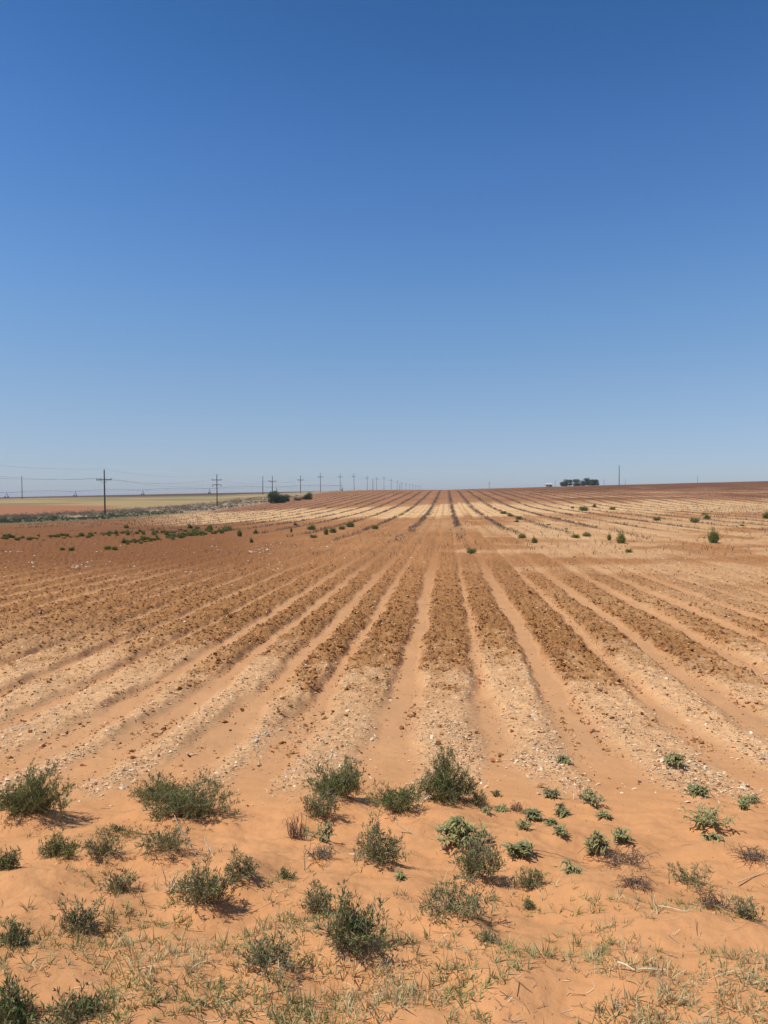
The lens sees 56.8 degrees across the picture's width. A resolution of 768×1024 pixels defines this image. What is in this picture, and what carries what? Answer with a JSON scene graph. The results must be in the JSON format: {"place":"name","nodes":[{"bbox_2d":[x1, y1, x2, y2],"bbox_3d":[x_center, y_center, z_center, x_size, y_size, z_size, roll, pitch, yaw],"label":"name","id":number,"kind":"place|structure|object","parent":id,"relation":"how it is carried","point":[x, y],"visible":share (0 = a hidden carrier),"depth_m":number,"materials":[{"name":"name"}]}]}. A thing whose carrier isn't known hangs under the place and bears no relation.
{"place":"outdoors","nodes":[
{"label":"outdoors","id":0,"kind":"place"},
{"bbox_2d":[0,481,767,1023],"bbox_3d":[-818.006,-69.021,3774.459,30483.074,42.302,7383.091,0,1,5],"label":"ground","id":1,"kind":"structure","parent":0,"point":[646,813],"depth_m":8.06,"materials":[{"name":"soil"}]},
{"bbox_2d":[0,844,22,870],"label":"desert shrub","id":2,"kind":"object","parent":1,"relation":"on","point":[6,863],"visible":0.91,"depth_m":3.76,"materials":[{"name":"green plant"}]},
{"bbox_2d":[0,914,33,947],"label":"desert shrub","id":3,"kind":"object","parent":1,"relation":"on","point":[18,936],"visible":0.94,"depth_m":2.82,"materials":[{"name":"green plant"}]},
{"bbox_2d":[0,971,38,1023],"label":"desert shrub","id":4,"kind":"object","parent":1,"relation":"on","point":[12,999],"visible":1,"depth_m":2.35,"materials":[{"name":"green plant"}]},
{"bbox_2d":[0,756,79,822],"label":"desert shrub","id":5,"kind":"object","parent":1,"relation":"on","point":[26,800],"visible":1,"depth_m":4.80,"materials":[{"name":"green plant"}]},
{"bbox_2d":[37,824,81,860],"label":"desert shrub","id":6,"kind":"object","parent":1,"relation":"on","point":[52,851],"visible":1,"depth_m":4.05,"materials":[{"name":"green plant"}]},
{"bbox_2d":[28,978,107,1023],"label":"desert shrub","id":7,"kind":"object","parent":1,"relation":"on","point":[81,1006],"visible":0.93,"depth_m":2.34,"materials":[{"name":"green plant"}]},
{"bbox_2d":[50,892,104,935],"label":"desert shrub","id":8,"kind":"object","parent":1,"relation":"on","point":[73,920],"visible":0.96,"depth_m":3.02,"materials":[{"name":"green plant"}]},
{"bbox_2d":[77,826,130,861],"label":"desert shrub","id":9,"kind":"object","parent":1,"relation":"on","point":[101,849],"visible":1,"depth_m":4.00,"materials":[{"name":"green plant"}]},
{"bbox_2d":[96,470,111,512],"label":"utility pole","id":10,"kind":"object","parent":1,"relation":"on","point":[104,490],"visible":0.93,"depth_m":169.06,"materials":[{"name":"brown wood"}]},
{"bbox_2d":[96,863,140,893],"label":"desert shrub","id":11,"kind":"object","parent":1,"relation":"on","point":[126,884],"visible":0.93,"depth_m":3.49,"materials":[{"name":"green plant"}]},
{"bbox_2d":[98,820,144,838],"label":"desert shrub","id":12,"kind":"object","parent":1,"relation":"on","point":[115,829],"visible":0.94,"depth_m":4.44,"materials":[{"name":"green plant"}]},
{"bbox_2d":[0,495,298,522],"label":"roadside brush","id":13,"kind":"object","parent":1,"relation":"on","point":[54,516],"visible":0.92,"depth_m":172.56,"materials":[{"name":"green plant"}]},
{"bbox_2d":[127,769,189,800],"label":"desert shrub","id":14,"kind":"object","parent":1,"relation":"on","point":[147,787],"visible":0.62,"depth_m":5.41,"materials":[{"name":"green plant"}]},
{"bbox_2d":[122,824,195,861],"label":"desert shrub","id":15,"kind":"object","parent":1,"relation":"on","point":[165,840],"visible":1,"depth_m":4.05,"materials":[{"name":"green plant"}]},
{"bbox_2d":[2,485,342,497],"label":"pivot","id":16,"kind":"object","parent":1,"relation":"on","point":[6,492],"visible":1,"depth_m":544.69,"materials":[{"name":"metal"}]},
{"bbox_2d":[158,865,193,892],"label":"dead weed","id":17,"kind":"object","parent":1,"relation":"on","point":[169,885],"visible":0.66,"depth_m":3.44,"materials":[{"name":"beige plant"}]},
{"bbox_2d":[174,815,196,854],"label":"dry stalk","id":18,"kind":"object","parent":1,"relation":"on","point":[185,835],"visible":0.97,"depth_m":4.11,"materials":[{"name":"grey plant"}]},
{"bbox_2d":[134,768,242,824],"bbox_3d":[-1.349,1.971,4.966,0.758,0.338,0.581,0,1,0],"label":"desert shrub","id":19,"kind":"object","parent":1,"relation":"on","point":[192,804],"visible":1,"depth_m":4.92,"materials":[{"name":"green plant"}]},
{"bbox_2d":[168,848,240,911],"bbox_3d":[-0.830,1.709,3.302,0.320,0.268,0.275,0,1,0],"label":"desert shrub","id":20,"kind":"object","parent":1,"relation":"on","point":[208,888],"visible":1,"depth_m":3.28,"materials":[{"name":"green plant"}]},
{"bbox_2d":[203,837,213,855],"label":"dry stalk","id":21,"kind":"object","parent":1,"relation":"on","point":[208,846],"visible":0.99,"depth_m":4.11,"materials":[{"name":"beige plant"}]},
{"bbox_2d":[212,475,217,506],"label":"utility pole","id":22,"kind":"object","parent":1,"relation":"on","point":[216,491],"visible":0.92,"depth_m":248.67,"materials":[{"name":"grey wood"}]},
{"bbox_2d":[221,843,260,881],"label":"desert shrub","id":23,"kind":"object","parent":1,"relation":"on","point":[246,869],"visible":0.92,"depth_m":3.51,"materials":[{"name":"green plant"}]},
{"bbox_2d":[234,925,303,979],"bbox_3d":[-0.422,1.625,2.628,0.232,0.150,0.238,1,1,41],"label":"desert shrub","id":24,"kind":"object","parent":1,"relation":"on","point":[263,954],"visible":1,"depth_m":2.64,"materials":[{"name":"green plant"}]},
{"bbox_2d":[5,528,537,575],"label":"cotton scraps","id":25,"kind":"object","parent":1,"relation":"on","point":[32,562],"visible":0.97,"depth_m":33.85,"materials":[{"name":"plant"}]},
{"bbox_2d":[267,491,286,502],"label":"mesquite bush","id":26,"kind":"object","parent":1,"relation":"on","point":[272,497],"visible":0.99,"depth_m":243.13,"materials":[{"name":"green plant"}]},
{"bbox_2d":[274,865,297,881],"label":"desert shrub","id":27,"kind":"object","parent":1,"relation":"on","point":[283,873],"visible":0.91,"depth_m":3.64,"materials":[{"name":"green plant"}]},
{"bbox_2d":[282,815,308,841],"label":"dead weed","id":28,"kind":"object","parent":1,"relation":"on","point":[294,829],"visible":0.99,"depth_m":4.49,"materials":[{"name":"brown plant"}]},
{"bbox_2d":[301,493,312,499],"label":"mesquite bush","id":29,"kind":"object","parent":1,"relation":"on","point":[307,496],"visible":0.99,"depth_m":263.55,"materials":[{"name":"green plant"}]},
{"bbox_2d":[306,523,316,529],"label":"field weed","id":30,"kind":"object","parent":1,"relation":"on","point":[311,527],"visible":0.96,"depth_m":66.62,"materials":[{"name":"green plant"}]},
{"bbox_2d":[298,872,336,913],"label":"desert shrub","id":31,"kind":"object","parent":1,"relation":"on","point":[315,905],"visible":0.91,"depth_m":3.23,"materials":[{"name":"green plant"}]},
{"bbox_2d":[304,820,335,841],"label":"leafy weed","id":32,"kind":"object","parent":1,"relation":"on","point":[324,834],"visible":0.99,"depth_m":4.45,"materials":[{"name":"green plant"}]},
{"bbox_2d":[297,785,344,818],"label":"desert shrub","id":33,"kind":"object","parent":1,"relation":"on","point":[316,808],"visible":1,"depth_m":4.92,"materials":[{"name":"green plant"}]},
{"bbox_2d":[304,840,339,860],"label":"dead weed","id":34,"kind":"object","parent":1,"relation":"on","point":[329,853],"visible":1,"depth_m":3.96,"materials":[{"name":"brown plant"}]},
{"bbox_2d":[329,527,336,532],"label":"field weed","id":35,"kind":"object","parent":1,"relation":"on","point":[333,530],"visible":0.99,"depth_m":59.50,"materials":[{"name":"green plant"}]},
{"bbox_2d":[302,752,367,800],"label":"desert shrub","id":36,"kind":"object","parent":1,"relation":"on","point":[347,782],"visible":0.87,"depth_m":5.41,"materials":[{"name":"green plant"}]},
{"bbox_2d":[345,521,353,526],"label":"field weed","id":37,"kind":"object","parent":1,"relation":"on","point":[348,524],"visible":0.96,"depth_m":71.70,"materials":[{"name":"green plant"}]},
{"bbox_2d":[311,878,401,962],"bbox_3d":[-0.108,1.584,2.775,0.361,0.244,0.275,0,1,0],"label":"desert shrub","id":38,"kind":"object","parent":1,"relation":"on","point":[360,930],"visible":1,"depth_m":2.75,"materials":[{"name":"green plant"}]},
{"bbox_2d":[350,811,409,870],"bbox_3d":[-0.018,1.795,3.894,0.335,0.319,0.310,0,1,0],"label":"desert shrub","id":39,"kind":"object","parent":1,"relation":"on","point":[377,853],"visible":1,"depth_m":3.86,"materials":[{"name":"green plant"}]},
{"bbox_2d":[0,550,767,790],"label":"soil clods","id":40,"kind":"object","parent":1,"relation":"on","point":[401,727],"visible":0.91,"depth_m":13.54,"materials":[{"name":"brown soil"}]},
{"bbox_2d":[0,541,767,810],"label":"pale litter","id":41,"kind":"object","parent":1,"relation":"on","point":[744,784],"visible":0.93,"depth_m":7.71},
{"bbox_2d":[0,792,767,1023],"bbox_3d":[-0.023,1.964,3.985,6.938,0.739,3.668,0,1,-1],"label":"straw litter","id":42,"kind":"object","parent":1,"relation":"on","point":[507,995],"visible":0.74,"depth_m":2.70,"materials":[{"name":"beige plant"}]},
{"bbox_2d":[2,486,767,555],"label":"dead weed rows","id":43,"kind":"object","parent":1,"relation":"on","point":[456,524],"visible":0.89,"depth_m":91.73,"materials":[{"name":"brown plant"}]},
{"bbox_2d":[359,777,424,814],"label":"desert shrub","id":44,"kind":"object","parent":1,"relation":"on","point":[401,801],"visible":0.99,"depth_m":4.97,"materials":[{"name":"green plant"}]},
{"bbox_2d":[394,868,407,880],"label":"leafy weed","id":45,"kind":"object","parent":1,"relation":"on","point":[400,875],"visible":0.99,"depth_m":3.61,"materials":[{"name":"green plant"}]},
{"bbox_2d":[396,822,414,834],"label":"dry stalk","id":46,"kind":"object","parent":1,"relation":"on","point":[405,829],"visible":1,"depth_m":4.57,"materials":[{"name":"beige plant"}]},
{"bbox_2d":[415,738,480,809],"bbox_3d":[0.479,1.949,5.397,0.523,0.456,0.478,1,1,38],"label":"desert shrub","id":47,"kind":"object","parent":1,"relation":"on","point":[444,785],"visible":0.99,"depth_m":5.34,"materials":[{"name":"green plant"}]},
{"bbox_2d":[418,872,499,925],"bbox_3d":[0.343,1.711,3.154,0.356,0.182,0.311,0,1,13],"label":"desert shrub","id":48,"kind":"object","parent":1,"relation":"on","point":[467,904],"visible":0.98,"depth_m":3.15,"materials":[{"name":"green plant"}]},
{"bbox_2d":[434,815,489,849],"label":"leafy weed","id":49,"kind":"object","parent":1,"relation":"on","point":[451,829],"visible":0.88,"depth_m":4.24,"materials":[{"name":"green plant"}]},
{"bbox_2d":[466,548,476,553],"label":"field weed","id":50,"kind":"object","parent":1,"relation":"on","point":[472,550],"visible":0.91,"depth_m":35.78,"materials":[{"name":"green plant"}]},
{"bbox_2d":[443,820,508,883],"bbox_3d":[0.476,1.746,3.672,0.343,0.305,0.280,0,1,0],"label":"desert shrub","id":51,"kind":"object","parent":1,"relation":"on","point":[473,864],"visible":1,"depth_m":3.64,"materials":[{"name":"green plant"}]},
{"bbox_2d":[466,789,488,806],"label":"desert shrub","id":52,"kind":"object","parent":1,"relation":"on","point":[477,800],"visible":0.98,"depth_m":5.33,"materials":[{"name":"green plant"}]},
{"bbox_2d":[469,921,502,947],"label":"desert shrub","id":53,"kind":"object","parent":1,"relation":"on","point":[485,935],"visible":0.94,"depth_m":2.87,"materials":[{"name":"green plant"}]},
{"bbox_2d":[482,806,492,814],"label":"leafy weed","id":54,"kind":"object","parent":1,"relation":"on","point":[486,810],"visible":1,"depth_m":5.12,"materials":[{"name":"green plant"}]},
{"bbox_2d":[490,789,501,796],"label":"leafy weed","id":55,"kind":"object","parent":1,"relation":"on","point":[496,793],"visible":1,"depth_m":5.64,"materials":[{"name":"green plant"}]},
{"bbox_2d":[491,803,510,812],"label":"leafy weed","id":56,"kind":"object","parent":1,"relation":"on","point":[500,808],"visible":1,"depth_m":5.26,"materials":[{"name":"green plant"}]},
{"bbox_2d":[500,838,536,858],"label":"leafy weed","id":57,"kind":"object","parent":1,"relation":"on","point":[522,849],"visible":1,"depth_m":4.02,"materials":[{"name":"green plant"}]},
{"bbox_2d":[509,800,529,812],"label":"dead weed","id":58,"kind":"object","parent":1,"relation":"on","point":[516,808],"visible":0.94,"depth_m":5.24,"materials":[{"name":"brown plant"}]},
{"bbox_2d":[515,818,533,829],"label":"leafy weed","id":59,"kind":"object","parent":1,"relation":"on","point":[524,825],"visible":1,"depth_m":4.44,"materials":[{"name":"green plant"}]},
{"bbox_2d":[523,895,535,909],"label":"desert shrub","id":60,"kind":"object","parent":1,"relation":"on","point":[528,904],"visible":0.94,"depth_m":3.37,"materials":[{"name":"green plant"}]},
{"bbox_2d":[514,866,546,891],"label":"desert shrub","id":61,"kind":"object","parent":1,"relation":"on","point":[529,883],"visible":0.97,"depth_m":3.58,"materials":[{"name":"green plant"}]},
{"bbox_2d":[520,808,544,820],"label":"leafy weed","id":62,"kind":"object","parent":1,"relation":"on","point":[532,814],"visible":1,"depth_m":5.06,"materials":[{"name":"green plant"}]},
{"bbox_2d":[531,535,537,542],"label":"field weed","id":63,"kind":"object","parent":1,"relation":"on","point":[533,540],"visible":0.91,"depth_m":43.54,"materials":[{"name":"green plant"}]},
{"bbox_2d":[543,817,556,825],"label":"leafy weed","id":64,"kind":"object","parent":1,"relation":"on","point":[551,821],"visible":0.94,"depth_m":4.87,"materials":[{"name":"green plant"}]},
{"bbox_2d":[543,786,561,798],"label":"leafy weed","id":65,"kind":"object","parent":1,"relation":"on","point":[551,793],"visible":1,"depth_m":5.53,"materials":[{"name":"green plant"}]},
{"bbox_2d":[550,823,567,836],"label":"leafy weed","id":66,"kind":"object","parent":1,"relation":"on","point":[560,830],"visible":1,"depth_m":4.36,"materials":[{"name":"green plant"}]},
{"bbox_2d":[532,849,588,863],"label":"dry stalk","id":67,"kind":"object","parent":1,"relation":"on","point":[559,855],"visible":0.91,"depth_m":4.08,"materials":[{"name":"beige plant"}]},
{"bbox_2d":[550,802,571,817],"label":"leafy weed","id":68,"kind":"object","parent":1,"relation":"on","point":[561,810],"visible":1,"depth_m":5.18,"materials":[{"name":"green plant"}]},
{"bbox_2d":[560,479,567,485],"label":"farm tree","id":69,"kind":"object","parent":1,"relation":"on","point":[563,483],"visible":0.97,"depth_m":558.54,"materials":[{"name":"green plant"}]},
{"bbox_2d":[556,754,572,763],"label":"leafy weed","id":70,"kind":"object","parent":1,"relation":"on","point":[563,758],"visible":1,"depth_m":6.69,"materials":[{"name":"green plant"}]},
{"bbox_2d":[559,858,586,873],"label":"leafy weed","id":71,"kind":"object","parent":1,"relation":"on","point":[571,868],"visible":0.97,"depth_m":3.67,"materials":[{"name":"green plant"}]},
{"bbox_2d":[572,479,580,485],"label":"farm tree","id":72,"kind":"object","parent":1,"relation":"on","point":[576,482],"visible":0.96,"depth_m":598.44,"materials":[{"name":"green plant"}]},
{"bbox_2d":[578,506,588,510],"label":"field weed","id":73,"kind":"object","parent":1,"relation":"on","point":[584,508],"visible":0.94,"depth_m":123.88,"materials":[{"name":"green plant"}]},
{"bbox_2d":[583,478,590,485],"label":"farm tree","id":74,"kind":"object","parent":1,"relation":"on","point":[588,482],"visible":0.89,"depth_m":568.78,"materials":[{"name":"green plant"}]},
{"bbox_2d":[577,788,607,807],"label":"leafy weed","id":75,"kind":"object","parent":1,"relation":"on","point":[591,797],"visible":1,"depth_m":5.36,"materials":[{"name":"green plant"}]},
{"bbox_2d":[589,479,599,485],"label":"farm tree","id":76,"kind":"object","parent":1,"relation":"on","point":[595,482],"visible":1,"depth_m":558.73,"materials":[{"name":"green plant"}]},
{"bbox_2d":[582,829,612,854],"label":"leafy weed","id":77,"kind":"object","parent":1,"relation":"on","point":[598,842],"visible":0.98,"depth_m":4.18,"materials":[{"name":"green plant"}]},
{"bbox_2d":[596,808,612,820],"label":"leafy weed","id":78,"kind":"object","parent":1,"relation":"on","point":[605,814],"visible":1,"depth_m":5.05,"materials":[{"name":"green plant"}]},
{"bbox_2d":[578,843,660,869],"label":"dead weed","id":79,"kind":"object","parent":1,"relation":"on","point":[632,859],"visible":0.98,"depth_m":3.97,"materials":[{"name":"plant"}]},
{"bbox_2d":[616,529,626,543],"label":"field weed","id":80,"kind":"object","parent":1,"relation":"on","point":[621,539],"visible":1,"depth_m":43.32,"materials":[{"name":"green plant"}]},
{"bbox_2d":[611,826,632,843],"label":"leafy weed","id":81,"kind":"object","parent":1,"relation":"on","point":[619,835],"visible":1,"depth_m":4.32,"materials":[{"name":"green plant"}]},
{"bbox_2d":[617,961,634,970],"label":"dry stalk","id":82,"kind":"object","parent":1,"relation":"on","point":[625,964],"visible":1,"depth_m":2.60,"materials":[{"name":"beige plant"}]},
{"bbox_2d":[610,873,657,890],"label":"dead weed","id":83,"kind":"object","parent":1,"relation":"on","point":[632,880],"visible":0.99,"depth_m":3.48,"materials":[{"name":"plant"}]},
{"bbox_2d":[637,964,664,970],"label":"dry stalk","id":84,"kind":"object","parent":1,"relation":"on","point":[649,968],"visible":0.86,"depth_m":2.58,"materials":[{"name":"beige plant"}]},
{"bbox_2d":[663,752,686,767],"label":"leafy weed","id":85,"kind":"object","parent":1,"relation":"on","point":[673,760],"visible":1,"depth_m":6.54,"materials":[{"name":"green plant"}]},
{"bbox_2d":[664,861,715,890],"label":"desert shrub","id":86,"kind":"object","parent":1,"relation":"on","point":[691,879],"visible":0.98,"depth_m":3.60,"materials":[{"name":"green plant"}]},
{"bbox_2d":[689,517,700,522],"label":"field weed","id":87,"kind":"object","parent":1,"relation":"on","point":[696,520],"visible":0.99,"depth_m":75.56,"materials":[{"name":"green plant"}]},
{"bbox_2d":[683,782,713,796],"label":"leafy weed","id":88,"kind":"object","parent":1,"relation":"on","point":[698,789],"visible":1,"depth_m":5.53,"materials":[{"name":"green plant"}]},
{"bbox_2d":[679,803,739,830],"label":"leafy weed","id":89,"kind":"object","parent":1,"relation":"on","point":[713,820],"visible":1,"depth_m":4.59,"materials":[{"name":"green plant"}]},
{"bbox_2d":[687,888,734,910],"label":"dead weed","id":90,"kind":"object","parent":1,"relation":"on","point":[716,902],"visible":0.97,"depth_m":3.21,"materials":[{"name":"brown plant"}]},
{"bbox_2d":[699,831,724,841],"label":"leafy weed","id":91,"kind":"object","parent":1,"relation":"on","point":[713,835],"visible":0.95,"depth_m":4.21,"materials":[{"name":"green plant"}]},
{"bbox_2d":[707,526,719,542],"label":"field weed","id":92,"kind":"object","parent":1,"relation":"on","point":[714,538],"visible":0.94,"depth_m":43.68,"materials":[{"name":"green plant"}]},
{"bbox_2d":[734,799,751,809],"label":"leafy weed","id":93,"kind":"object","parent":1,"relation":"on","point":[744,804],"visible":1,"depth_m":5.14,"materials":[{"name":"green plant"}]},
{"bbox_2d":[726,843,767,864],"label":"dead weed","id":94,"kind":"object","parent":1,"relation":"on","point":[757,855],"visible":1,"depth_m":3.91,"materials":[{"name":"brown plant"}]},
{"bbox_2d":[731,895,766,925],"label":"desert shrub","id":95,"kind":"object","parent":1,"relation":"on","point":[750,913],"visible":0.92,"depth_m":3.08,"materials":[{"name":"green plant"}]},
{"bbox_2d":[737,793,761,803],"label":"leafy weed","id":96,"kind":"object","parent":1,"relation":"on","point":[749,798],"visible":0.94,"depth_m":5.50,"materials":[{"name":"green plant"}]},
{"bbox_2d":[737,869,767,882],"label":"dry stalk","id":97,"kind":"object","parent":1,"relation":"on","point":[751,876],"visible":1,"depth_m":3.69,"materials":[{"name":"beige plant"}]},
{"bbox_2d":[761,510,767,518],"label":"field weed","id":98,"kind":"object","parent":1,"relation":"on","point":[765,515],"visible":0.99,"depth_m":86.07,"materials":[{"name":"green plant"}]},
{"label":"utility pole","id":99,"kind":"object","parent":1,"relation":"on","visible":0},
{"bbox_2d":[3,478,370,483],"bbox_3d":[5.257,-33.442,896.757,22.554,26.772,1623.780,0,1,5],"label":"overhead wire","id":100,"kind":"object","parent":99,"relation":"attached to","point":[118,480],"visible":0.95,"depth_m":167.96,"materials":[{"name":"metal"}]},
{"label":"utility pole","id":101,"kind":"object","parent":1,"relation":"on","visible":0},
{"bbox_2d":[2,476,381,486],"bbox_3d":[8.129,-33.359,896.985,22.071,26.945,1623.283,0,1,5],"label":"overhead wire","id":102,"kind":"object","parent":101,"relation":"attached to","point":[133,482],"visible":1,"depth_m":160.41,"materials":[{"name":"metal"}]},
{"bbox_2d":[0,810,767,1023],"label":"grass","id":103,"kind":"structure","parent":0,"point":[397,995],"depth_m":2.60,"materials":[{"name":"plant"}]},
{"bbox_2d":[0,0,767,496],"label":"sky","id":104,"kind":"structure","parent":0,"point":[427,244],"materials":[{"name":"blue"}]}
]}

